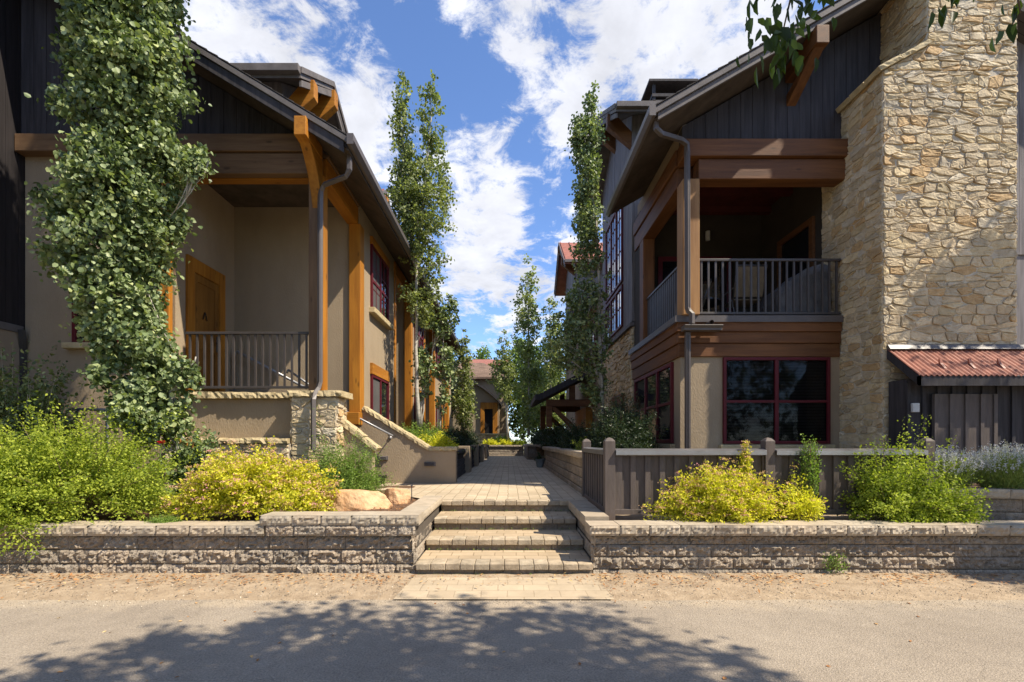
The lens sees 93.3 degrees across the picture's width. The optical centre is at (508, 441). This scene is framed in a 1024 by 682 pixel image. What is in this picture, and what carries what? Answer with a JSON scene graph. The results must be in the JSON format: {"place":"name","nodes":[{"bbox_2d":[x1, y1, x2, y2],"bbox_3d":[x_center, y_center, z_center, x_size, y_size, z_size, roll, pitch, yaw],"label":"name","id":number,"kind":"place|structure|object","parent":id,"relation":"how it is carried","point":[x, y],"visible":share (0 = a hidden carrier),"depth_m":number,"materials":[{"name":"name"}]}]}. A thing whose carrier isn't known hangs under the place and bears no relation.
{"place":"outdoors","nodes":[
{"label":"outdoors","id":0,"kind":"place"},
{"bbox_2d":[45,485,419,520],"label":"planting bed soil","id":1,"kind":"structure","parent":0,"point":[102,517],"depth_m":5.96,"materials":[{"name":"brown soil"}]},
{"bbox_2d":[0,340,110,504],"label":"shrub","id":2,"kind":"object","parent":1,"relation":"on","point":[42,402],"visible":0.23,"depth_m":6.79,"materials":[{"name":"green plant"}]},
{"bbox_2d":[0,390,110,561],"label":"shrub","id":3,"kind":"object","parent":1,"relation":"on","point":[16,495],"visible":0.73,"depth_m":5.06,"materials":[{"name":"green plant"}]},
{"bbox_2d":[0,393,204,524],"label":"shrub","id":4,"kind":"object","parent":1,"relation":"on","point":[120,486],"visible":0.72,"depth_m":5.41,"materials":[{"name":"green plant"}]},
{"bbox_2d":[24,0,218,471],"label":"poplar tree","id":5,"kind":"object","parent":1,"relation":"on","point":[123,70],"visible":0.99,"depth_m":6.00,"materials":[{"name":"green plant"}]},
{"bbox_2d":[138,440,168,513],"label":"rose","id":6,"kind":"object","parent":1,"relation":"on","point":[159,442],"visible":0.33,"depth_m":6.00,"materials":[{"name":"green plant"}]},
{"bbox_2d":[144,511,180,523],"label":"shrub","id":7,"kind":"object","parent":1,"relation":"on","point":[160,519],"visible":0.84,"depth_m":5.19,"materials":[{"name":"green plant"}]},
{"bbox_2d":[176,436,193,510],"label":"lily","id":8,"kind":"object","parent":1,"relation":"on","point":[186,453],"visible":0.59,"depth_m":6.20,"materials":[{"name":"plant"}]},
{"bbox_2d":[152,422,228,512],"bbox_3d":[-4.109,0.339,6.339,0.885,1.214,0.764,0,0,0],"label":"shrub","id":9,"kind":"object","parent":1,"relation":"on","point":[174,474],"visible":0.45,"depth_m":6.20,"materials":[{"name":"green plant"}]},
{"bbox_2d":[142,435,343,520],"bbox_3d":[-3.061,0.426,5.721,2.302,0.997,1.240,0,0,0],"label":"shrub","id":10,"kind":"object","parent":1,"relation":"on","point":[247,486],"visible":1,"depth_m":5.42,"materials":[{"name":"yellow plant"}]},
{"bbox_2d":[304,405,398,493],"bbox_3d":[-2.423,0.214,7.008,1.585,1.476,1.330,0,0,23],"label":"shrub","id":11,"kind":"object","parent":1,"relation":"on","point":[353,477],"visible":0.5,"depth_m":6.84,"materials":[{"name":"green plant"}]},
{"bbox_2d":[321,489,392,510],"bbox_3d":[-1.903,0.799,6.030,0.889,0.419,0.571,0,0,24],"label":"boulder","id":12,"kind":"object","parent":1,"relation":"on","point":[351,499],"visible":0.52,"depth_m":5.84,"materials":[{"name":"stone"}]},
{"bbox_2d":[345,500,410,510],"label":"bark chips","id":13,"kind":"object","parent":1,"relation":"on","point":[384,508],"visible":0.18,"depth_m":5.74,"materials":[{"name":"brown plant"}]},
{"bbox_2d":[384,488,410,503],"bbox_3d":[-1.508,0.780,6.514,0.282,0.322,0.332,0,0,-42],"label":"boulder","id":14,"kind":"object","parent":1,"relation":"on","point":[397,496],"visible":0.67,"depth_m":6.42,"materials":[{"name":"stone"}]},
{"bbox_2d":[471,343,491,358],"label":"tree","id":15,"kind":"object","parent":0,"point":[482,354],"visible":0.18,"depth_m":45.66,"materials":[{"name":"green plant"}]},
{"bbox_2d":[378,456,586,499],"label":"walkway","id":16,"kind":"structure","parent":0,"point":[507,477],"depth_m":9.15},
{"bbox_2d":[533,452,544,466],"bbox_3d":[1.004,0.580,15.602,0.437,0.501,0.488,0,0,39],"label":"flower pot","id":17,"kind":"object","parent":16,"relation":"on","point":[539,460],"visible":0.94,"depth_m":15.50,"materials":[{"name":"grey ceramic"}]},
{"bbox_2d":[451,359,513,443],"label":"house","id":18,"kind":"structure","parent":0,"point":[490,423],"depth_m":31.00,"materials":[{"name":"paint"}]},
{"bbox_2d":[174,0,835,441],"label":"sky","id":19,"kind":"structure","parent":0,"point":[512,74],"materials":[{"name":"blue"}]},
{"bbox_2d":[0,599,1023,681],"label":"street","id":20,"kind":"structure","parent":0,"point":[686,641],"depth_m":3.38,"materials":[{"name":"grey asphalt"}]},
{"bbox_2d":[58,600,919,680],"bbox_3d":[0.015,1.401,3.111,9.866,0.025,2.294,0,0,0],"label":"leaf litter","id":21,"kind":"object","parent":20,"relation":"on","point":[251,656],"visible":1,"depth_m":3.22,"materials":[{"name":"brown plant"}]},
{"bbox_2d":[0,599,1023,618],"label":"road grit","id":22,"kind":"object","parent":20,"relation":"on","point":[503,603],"visible":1,"depth_m":4.17,"materials":[{"name":"grey gravel"}]},
{"bbox_2d":[735,0,1023,89],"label":"street tree","id":23,"kind":"object","parent":20,"relation":"on","point":[779,31],"visible":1,"depth_m":2.34,"materials":[{"name":"green plant"}]},
{"bbox_2d":[0,569,1023,600],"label":"verge","id":24,"kind":"structure","parent":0,"point":[316,581],"depth_m":4.61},
{"bbox_2d":[394,577,613,598],"bbox_3d":[-0.045,1.379,4.638,1.950,0.018,0.765,0,0,0],"label":"paver apron","id":25,"kind":"object","parent":24,"relation":"on","point":[511,588],"visible":0.75,"depth_m":4.52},
{"bbox_2d":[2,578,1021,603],"bbox_3d":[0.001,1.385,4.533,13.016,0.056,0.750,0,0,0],"label":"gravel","id":26,"kind":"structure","parent":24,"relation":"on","point":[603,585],"depth_m":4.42,"materials":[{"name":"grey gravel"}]},
{"bbox_2d":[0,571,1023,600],"bbox_3d":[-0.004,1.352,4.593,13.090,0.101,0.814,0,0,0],"label":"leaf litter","id":27,"kind":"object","parent":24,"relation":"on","point":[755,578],"visible":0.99,"depth_m":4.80,"materials":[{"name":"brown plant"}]},
{"bbox_2d":[823,549,849,573],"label":"shrub","id":28,"kind":"object","parent":24,"relation":"on","point":[835,566],"visible":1,"depth_m":4.95,"materials":[{"name":"green plant"}]},
{"bbox_2d":[615,515,1017,520],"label":"planting bed soil","id":29,"kind":"structure","parent":0,"point":[642,517],"depth_m":5.78,"materials":[{"name":"brown soil"}]},
{"bbox_2d":[638,457,797,524],"bbox_3d":[2.307,0.572,5.437,1.706,0.796,0.942,0,0,0],"label":"shrub","id":30,"kind":"object","parent":29,"relation":"on","point":[715,497],"visible":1,"depth_m":5.26,"materials":[{"name":"yellow plant"}]},
{"bbox_2d":[737,440,753,519],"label":"shrub","id":31,"kind":"object","parent":29,"relation":"on","point":[746,462],"visible":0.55,"depth_m":5.55,"materials":[{"name":"plant"}]},
{"bbox_2d":[582,437,934,520],"bbox_3d":[3.022,0.467,6.482,3.833,1.027,1.835,0,0,0],"label":"fence","id":32,"kind":"object","parent":29,"relation":"on","point":[613,485],"visible":0.62,"depth_m":5.62,"materials":[{"name":"painted wood"}]},
{"bbox_2d":[767,462,828,521],"bbox_3d":[3.227,0.589,5.415,0.665,0.720,0.569,0,0,0],"label":"shrub","id":33,"kind":"object","parent":29,"relation":"on","point":[804,508],"visible":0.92,"depth_m":5.35,"materials":[{"name":"yellow plant"}]},
{"bbox_2d":[794,433,824,519],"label":"shrub","id":34,"kind":"object","parent":29,"relation":"on","point":[810,469],"visible":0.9,"depth_m":5.48,"materials":[{"name":"green plant"}]},
{"bbox_2d":[835,415,984,523],"bbox_3d":[4.446,0.325,5.443,1.544,1.269,1.061,0,0,-11],"label":"shrub","id":35,"kind":"object","parent":29,"relation":"on","point":[894,486],"visible":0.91,"depth_m":5.33,"materials":[{"name":"green plant"}]},
{"bbox_2d":[875,480,993,522],"bbox_3d":[4.666,0.667,5.304,1.248,0.590,0.596,0,0,0],"label":"shrub","id":36,"kind":"object","parent":29,"relation":"on","point":[957,506],"visible":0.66,"depth_m":5.18,"materials":[{"name":"green plant"}]},
{"bbox_2d":[940,483,1023,520],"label":"retaining wall","id":37,"kind":"structure","parent":29,"relation":"on","point":[1008,504],"depth_m":5.60,"materials":[{"name":"grey stone"}]},
{"bbox_2d":[915,443,991,487],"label":"lavender","id":38,"kind":"object","parent":37,"relation":"on","point":[958,470],"visible":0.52,"depth_m":5.76,"materials":[{"name":"purple plant"}]},
{"bbox_2d":[957,439,1023,488],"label":"lavender","id":39,"kind":"object","parent":37,"relation":"on","point":[1004,476],"visible":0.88,"depth_m":5.72,"materials":[{"name":"purple plant"}]},
{"label":"terrain","id":40,"kind":"structure","parent":0,"visible":0},
{"bbox_2d":[0,0,26,419],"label":"house","id":41,"kind":"structure","parent":40,"relation":"on","point":[12,246],"depth_m":7.69,"materials":[{"name":"black"}]},
{"bbox_2d":[68,408,136,498],"bbox_3d":[-6.160,0.204,7.350,1.059,1.433,0.048,0,0,0],"label":"pipe rail","id":42,"kind":"object","parent":40,"relation":"on","point":[87,409],"visible":0.19,"depth_m":7.33,"materials":[{"name":"metal"}]},
{"bbox_2d":[14,0,461,488],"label":"townhouse","id":43,"kind":"structure","parent":40,"relation":"on","point":[285,310],"depth_m":8.13,"materials":[{"name":"paint"}]},
{"bbox_2d":[61,278,133,349],"bbox_3d":[-6.575,-2.100,7.845,1.250,1.200,0.150,0,0,0],"label":"window","id":44,"kind":"structure","parent":43,"relation":"in","point":[74,345],"depth_m":7.85,"materials":[{"name":"red paint"}]},
{"bbox_2d":[195,273,218,391],"bbox_3d":[-5.414,-1.858,8.680,0.112,2.115,0.710,0,0,0],"label":"door","id":45,"kind":"structure","parent":43,"relation":"in","point":[206,291],"depth_m":8.72,"materials":[{"name":"brown wood"}]},
{"bbox_2d":[370,363,389,419],"bbox_3d":[-2.940,-0.915,11.045,0.080,1.530,1.490,0,0,0],"label":"window","id":46,"kind":"structure","parent":43,"relation":"in","point":[379,377],"depth_m":10.99,"materials":[{"name":"red paint"}]},
{"bbox_2d":[369,236,392,329],"bbox_3d":[-2.905,-3.555,11.045,0.150,1.650,1.650,0,0,0],"label":"window","id":47,"kind":"structure","parent":43,"relation":"in","point":[379,263],"depth_m":10.91,"materials":[{"name":"glass"}]},
{"bbox_2d":[377,456,387,459],"bbox_3d":[-2.522,0.331,9.625,0.230,0.080,0.046,0,0,0],"label":"step light","id":48,"kind":"object","parent":43,"relation":"attached to","point":[383,458],"visible":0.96,"depth_m":9.60,"materials":[{"name":"grey metal"}]},
{"bbox_2d":[413,307,423,359],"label":"window","id":49,"kind":"structure","parent":43,"relation":"in","point":[421,341],"depth_m":16.11,"materials":[{"name":"red glass"}]},
{"bbox_2d":[414,388,423,429],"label":"window","id":50,"kind":"structure","parent":43,"relation":"in","point":[414,388],"depth_m":15.07,"materials":[{"name":"grey glass"}]},
{"bbox_2d":[424,462,435,465],"bbox_3d":[-1.575,0.452,9.625,0.230,0.080,0.046,0,0,0],"label":"step light","id":51,"kind":"object","parent":43,"relation":"attached to","point":[429,463],"visible":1,"depth_m":9.61,"materials":[{"name":"grey metal"}]},
{"bbox_2d":[436,338,441,376],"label":"window","id":52,"kind":"structure","parent":43,"relation":"in","point":[437,348],"depth_m":20.18,"materials":[{"name":"glass"}]},
{"bbox_2d":[436,401,441,430],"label":"window","id":53,"kind":"structure","parent":43,"relation":"in","point":[437,412],"depth_m":19.93,"materials":[{"name":"grey glass"}]},
{"bbox_2d":[384,69,457,428],"bbox_3d":[-2.152,-4.609,11.627,1.849,8.597,2.029,0,0,0],"label":"poplar tree","id":54,"kind":"object","parent":40,"relation":"on","point":[411,199],"visible":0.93,"depth_m":11.49,"materials":[{"name":"green plant"}]},
{"bbox_2d":[408,293,459,429],"bbox_3d":[-1.821,-1.967,11.918,1.273,3.404,0.940,0,0,0],"label":"poplar tree","id":55,"kind":"object","parent":40,"relation":"on","point":[443,365],"visible":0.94,"depth_m":11.84,"materials":[{"name":"green plant"}]},
{"bbox_2d":[451,325,461,417],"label":"poplar tree","id":56,"kind":"object","parent":40,"relation":"on","point":[456,363],"visible":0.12,"depth_m":29.90,"materials":[{"name":"green plant"}]},
{"bbox_2d":[451,329,479,429],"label":"poplar tree","id":57,"kind":"object","parent":40,"relation":"on","point":[465,400],"visible":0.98,"depth_m":17.90,"materials":[{"name":"green plant"}]},
{"bbox_2d":[455,444,489,477],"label":"planter wall","id":58,"kind":"structure","parent":40,"relation":"on","point":[467,461],"depth_m":12.91,"materials":[{"name":"paint"}]},
{"bbox_2d":[486,329,518,439],"bbox_3d":[-0.210,-3.394,28.776,1.839,6.646,1.822,0,0,45],"label":"poplar tree","id":59,"kind":"object","parent":40,"relation":"on","point":[504,367],"visible":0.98,"depth_m":28.68,"materials":[{"name":"green plant"}]},
{"bbox_2d":[488,445,523,455],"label":"planter wall","id":60,"kind":"structure","parent":40,"relation":"on","point":[506,450],"depth_m":28.12,"materials":[{"name":"beige stone"}]},
{"bbox_2d":[501,333,546,438],"bbox_3d":[1.382,-3.828,33.983,4.189,7.456,3.849,0,0,0],"label":"tree","id":61,"kind":"object","parent":40,"relation":"on","point":[513,412],"visible":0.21,"depth_m":33.46,"materials":[{"name":"green plant"}]},
{"bbox_2d":[523,444,543,459],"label":"planter wall","id":62,"kind":"structure","parent":40,"relation":"on","point":[531,451],"depth_m":22.12,"materials":[{"name":"grey stone"}]},
{"bbox_2d":[508,253,550,434],"bbox_3d":[1.165,-5.128,25.423,2.270,9.579,2.539,0,0,-17],"label":"poplar tree","id":63,"kind":"object","parent":62,"relation":"on","point":[534,381],"visible":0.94,"depth_m":25.35,"materials":[{"name":"green plant"}]},
{"bbox_2d":[517,344,565,440],"bbox_3d":[2.729,-3.072,31.031,3.892,6.963,3.727,0,0,-21],"label":"tree","id":64,"kind":"object","parent":40,"relation":"on","point":[532,432],"visible":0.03,"depth_m":30.79,"materials":[{"name":"green plant"}]},
{"bbox_2d":[530,242,602,432],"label":"townhouse","id":65,"kind":"structure","parent":40,"relation":"on","point":[574,403],"depth_m":19.61,"materials":[{"name":"paint"}]},
{"bbox_2d":[587,322,595,365],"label":"window","id":66,"kind":"structure","parent":65,"relation":"in","point":[593,339],"depth_m":16.51,"materials":[{"name":"grey glass"}]},
{"bbox_2d":[542,446,640,493],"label":"planter wall","id":67,"kind":"structure","parent":40,"relation":"on","point":[564,465],"depth_m":9.79,"materials":[{"name":"beige stone"}]},
{"bbox_2d":[537,446,693,455],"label":"planter soil","id":68,"kind":"structure","parent":67,"relation":"in","point":[652,455],"depth_m":8.03,"materials":[{"name":"brown soil"}]},
{"bbox_2d":[525,428,547,444],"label":"shrub","id":69,"kind":"object","parent":68,"relation":"on","point":[535,440],"visible":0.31,"depth_m":23.45,"materials":[{"name":"green plant"}]},
{"bbox_2d":[538,418,568,447],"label":"shrub","id":70,"kind":"object","parent":68,"relation":"on","point":[553,435],"visible":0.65,"depth_m":16.60,"materials":[{"name":"green plant"}]},
{"bbox_2d":[557,418,594,448],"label":"shrub","id":71,"kind":"object","parent":68,"relation":"on","point":[575,434],"visible":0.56,"depth_m":11.52,"materials":[{"name":"green plant"}]},
{"bbox_2d":[570,436,586,449],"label":"shrub","id":72,"kind":"object","parent":68,"relation":"on","point":[580,446],"visible":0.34,"depth_m":9.44,"materials":[{"name":"green plant"}]},
{"bbox_2d":[545,80,615,417],"bbox_3d":[1.544,-4.333,10.984,1.685,7.580,1.697,0,0,41],"label":"poplar tree","id":73,"kind":"object","parent":68,"relation":"on","point":[586,217],"visible":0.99,"depth_m":10.90,"materials":[{"name":"green plant"}]},
{"bbox_2d":[578,380,667,455],"bbox_3d":[1.993,-0.362,8.825,1.811,1.458,2.060,0,0,-39],"label":"shrub","id":74,"kind":"object","parent":68,"relation":"on","point":[625,431],"visible":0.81,"depth_m":8.43,"materials":[{"name":"green plant"}]},
{"bbox_2d":[588,0,1023,455],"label":"townhouse","id":75,"kind":"structure","parent":40,"relation":"on","point":[874,162],"depth_m":8.16,"materials":[{"name":"paint"}]},
{"bbox_2d":[605,208,622,303],"bbox_3d":[2.905,-5.175,13.400,0.070,2.150,2.100,0,0,0],"label":"window","id":76,"kind":"structure","parent":75,"relation":"in","point":[614,231],"depth_m":13.32,"materials":[{"name":"blue glass"}]},
{"bbox_2d":[605,284,622,340],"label":"window","id":77,"kind":"structure","parent":75,"relation":"in","point":[615,324],"depth_m":13.05,"materials":[{"name":"glass"}]},
{"bbox_2d":[634,362,673,442],"bbox_3d":[2.925,-0.695,9.910,0.070,1.450,2.580,0,0,0],"label":"window","id":78,"kind":"structure","parent":75,"relation":"in","point":[657,386],"depth_m":9.40,"materials":[{"name":"black glass"}]},
{"bbox_2d":[658,257,731,311],"bbox_3d":[4.175,-3.135,10.885,1.650,2.030,0.070,0,0,0],"label":"window","id":79,"kind":"structure","parent":75,"relation":"in","point":[666,265],"depth_m":10.89,"materials":[{"name":"black glass"}]},
{"bbox_2d":[703,279,711,306],"bbox_3d":[3.662,-2.614,9.586,0.632,0.996,0.564,0,0,19],"label":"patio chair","id":80,"kind":"object","parent":75,"relation":"on","point":[704,298],"visible":0.2,"depth_m":9.28,"materials":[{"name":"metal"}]},
{"bbox_2d":[703,297,720,311],"bbox_3d":[3.900,-2.476,9.900,0.840,0.718,0.840,0,0,0],"label":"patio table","id":81,"kind":"object","parent":75,"relation":"on","point":[712,302],"visible":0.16,"depth_m":9.74,"materials":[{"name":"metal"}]},
{"bbox_2d":[724,265,767,311],"bbox_3d":[4.280,-2.614,8.806,0.564,0.996,0.632,0,0,0],"label":"patio chair","id":82,"kind":"object","parent":75,"relation":"on","point":[747,286],"visible":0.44,"depth_m":8.60,"materials":[{"name":"metal"}]},
{"bbox_2d":[722,357,830,443],"bbox_3d":[4.578,-0.700,8.285,1.825,1.480,0.070,0,0,0],"label":"window","id":83,"kind":"structure","parent":75,"relation":"in","point":[781,399],"depth_m":8.30,"materials":[{"name":"black glass"}]},
{"bbox_2d":[760,264,827,311],"bbox_3d":[5.180,-2.625,8.840,0.967,1.034,0.720,0,0,0],"label":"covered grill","id":84,"kind":"object","parent":75,"relation":"on","point":[811,289],"visible":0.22,"depth_m":8.48,"materials":[{"name":"fabric"}]},
{"bbox_2d":[777,216,814,287],"bbox_3d":[5.685,-3.160,9.600,0.070,2.080,1.200,0,0,0],"label":"window","id":85,"kind":"structure","parent":75,"relation":"in","point":[799,243],"depth_m":9.50,"materials":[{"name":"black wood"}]},
{"bbox_2d":[887,344,1023,483],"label":"shed","id":86,"kind":"structure","parent":40,"relation":"on","point":[975,412],"depth_m":6.96,"materials":[{"name":"wood"}]},
{"bbox_2d":[932,394,998,483],"bbox_3d":[6.555,0.085,6.909,0.950,1.530,0.093,0,0,0],"label":"door","id":87,"kind":"structure","parent":86,"relation":"in","point":[973,418],"depth_m":6.92,"materials":[{"name":"paint"}]},
{"label":"ground","id":88,"kind":"structure","parent":0,"visible":0},
{"bbox_2d":[0,496,442,573],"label":"retaining wall","id":89,"kind":"structure","parent":88,"relation":"on","point":[310,542],"depth_m":5.00,"materials":[{"name":"grey stone"}]},
{"bbox_2d":[416,499,592,573],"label":"paver steps","id":90,"kind":"structure","parent":88,"relation":"on","point":[473,518],"depth_m":5.59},
{"bbox_2d":[428,509,580,574],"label":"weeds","id":91,"kind":"object","parent":90,"relation":"on","point":[503,528],"visible":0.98,"depth_m":6.14,"materials":[{"name":"green plant"}]},
{"bbox_2d":[568,500,1023,573],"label":"retaining wall","id":92,"kind":"structure","parent":88,"relation":"on","point":[678,546],"depth_m":5.01,"materials":[{"name":"grey stone"}]},
{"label":"planter soil","id":93,"kind":"structure","parent":0,"visible":0},
{"bbox_2d":[482,438,499,444],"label":"shrub","id":94,"kind":"object","parent":93,"relation":"on","point":[491,442],"visible":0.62,"depth_m":28.54,"materials":[{"name":"yellow plant"}]},
{"bbox_2d":[493,435,511,442],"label":"shrub","id":95,"kind":"object","parent":93,"relation":"on","point":[499,438],"visible":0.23,"depth_m":29.37,"materials":[{"name":"green plant"}]},
{"bbox_2d":[497,438,514,444],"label":"shrub","id":96,"kind":"object","parent":93,"relation":"on","point":[504,442],"visible":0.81,"depth_m":28.53,"materials":[{"name":"yellow plant"}]},
{"bbox_2d":[512,438,527,444],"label":"shrub","id":97,"kind":"object","parent":93,"relation":"on","point":[519,442],"visible":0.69,"depth_m":28.59,"materials":[{"name":"green plant"}]},
{"bbox_2d":[536,296,565,429],"bbox_3d":[2.636,-4.481,28.499,2.481,8.215,2.646,0,0,0],"label":"poplar tree","id":98,"kind":"object","parent":93,"relation":"on","point":[550,369],"visible":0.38,"depth_m":28.35,"materials":[{"name":"green plant"}]},
{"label":"planter soil","id":99,"kind":"structure","parent":0,"visible":0},
{"bbox_2d":[400,419,470,451],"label":"shrub","id":100,"kind":"object","parent":99,"relation":"on","point":[427,432],"visible":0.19,"depth_m":10.76,"materials":[{"name":"green plant"}]},
{"bbox_2d":[417,421,454,442],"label":"shrub","id":101,"kind":"object","parent":99,"relation":"on","point":[436,432],"visible":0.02,"depth_m":12.47,"materials":[{"name":"green plant"}]},
{"bbox_2d":[418,430,459,452],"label":"shrub","id":102,"kind":"object","parent":99,"relation":"on","point":[440,441],"visible":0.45,"depth_m":10.41,"materials":[{"name":"yellow plant"}]},
{"bbox_2d":[430,426,475,450],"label":"shrub","id":103,"kind":"object","parent":99,"relation":"on","point":[462,441],"visible":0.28,"depth_m":14.19,"materials":[{"name":"green plant"}]},
{"bbox_2d":[454,424,482,446],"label":"shrub","id":104,"kind":"object","parent":99,"relation":"on","point":[464,432],"visible":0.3,"depth_m":17.81,"materials":[{"name":"green plant"}]}
]}

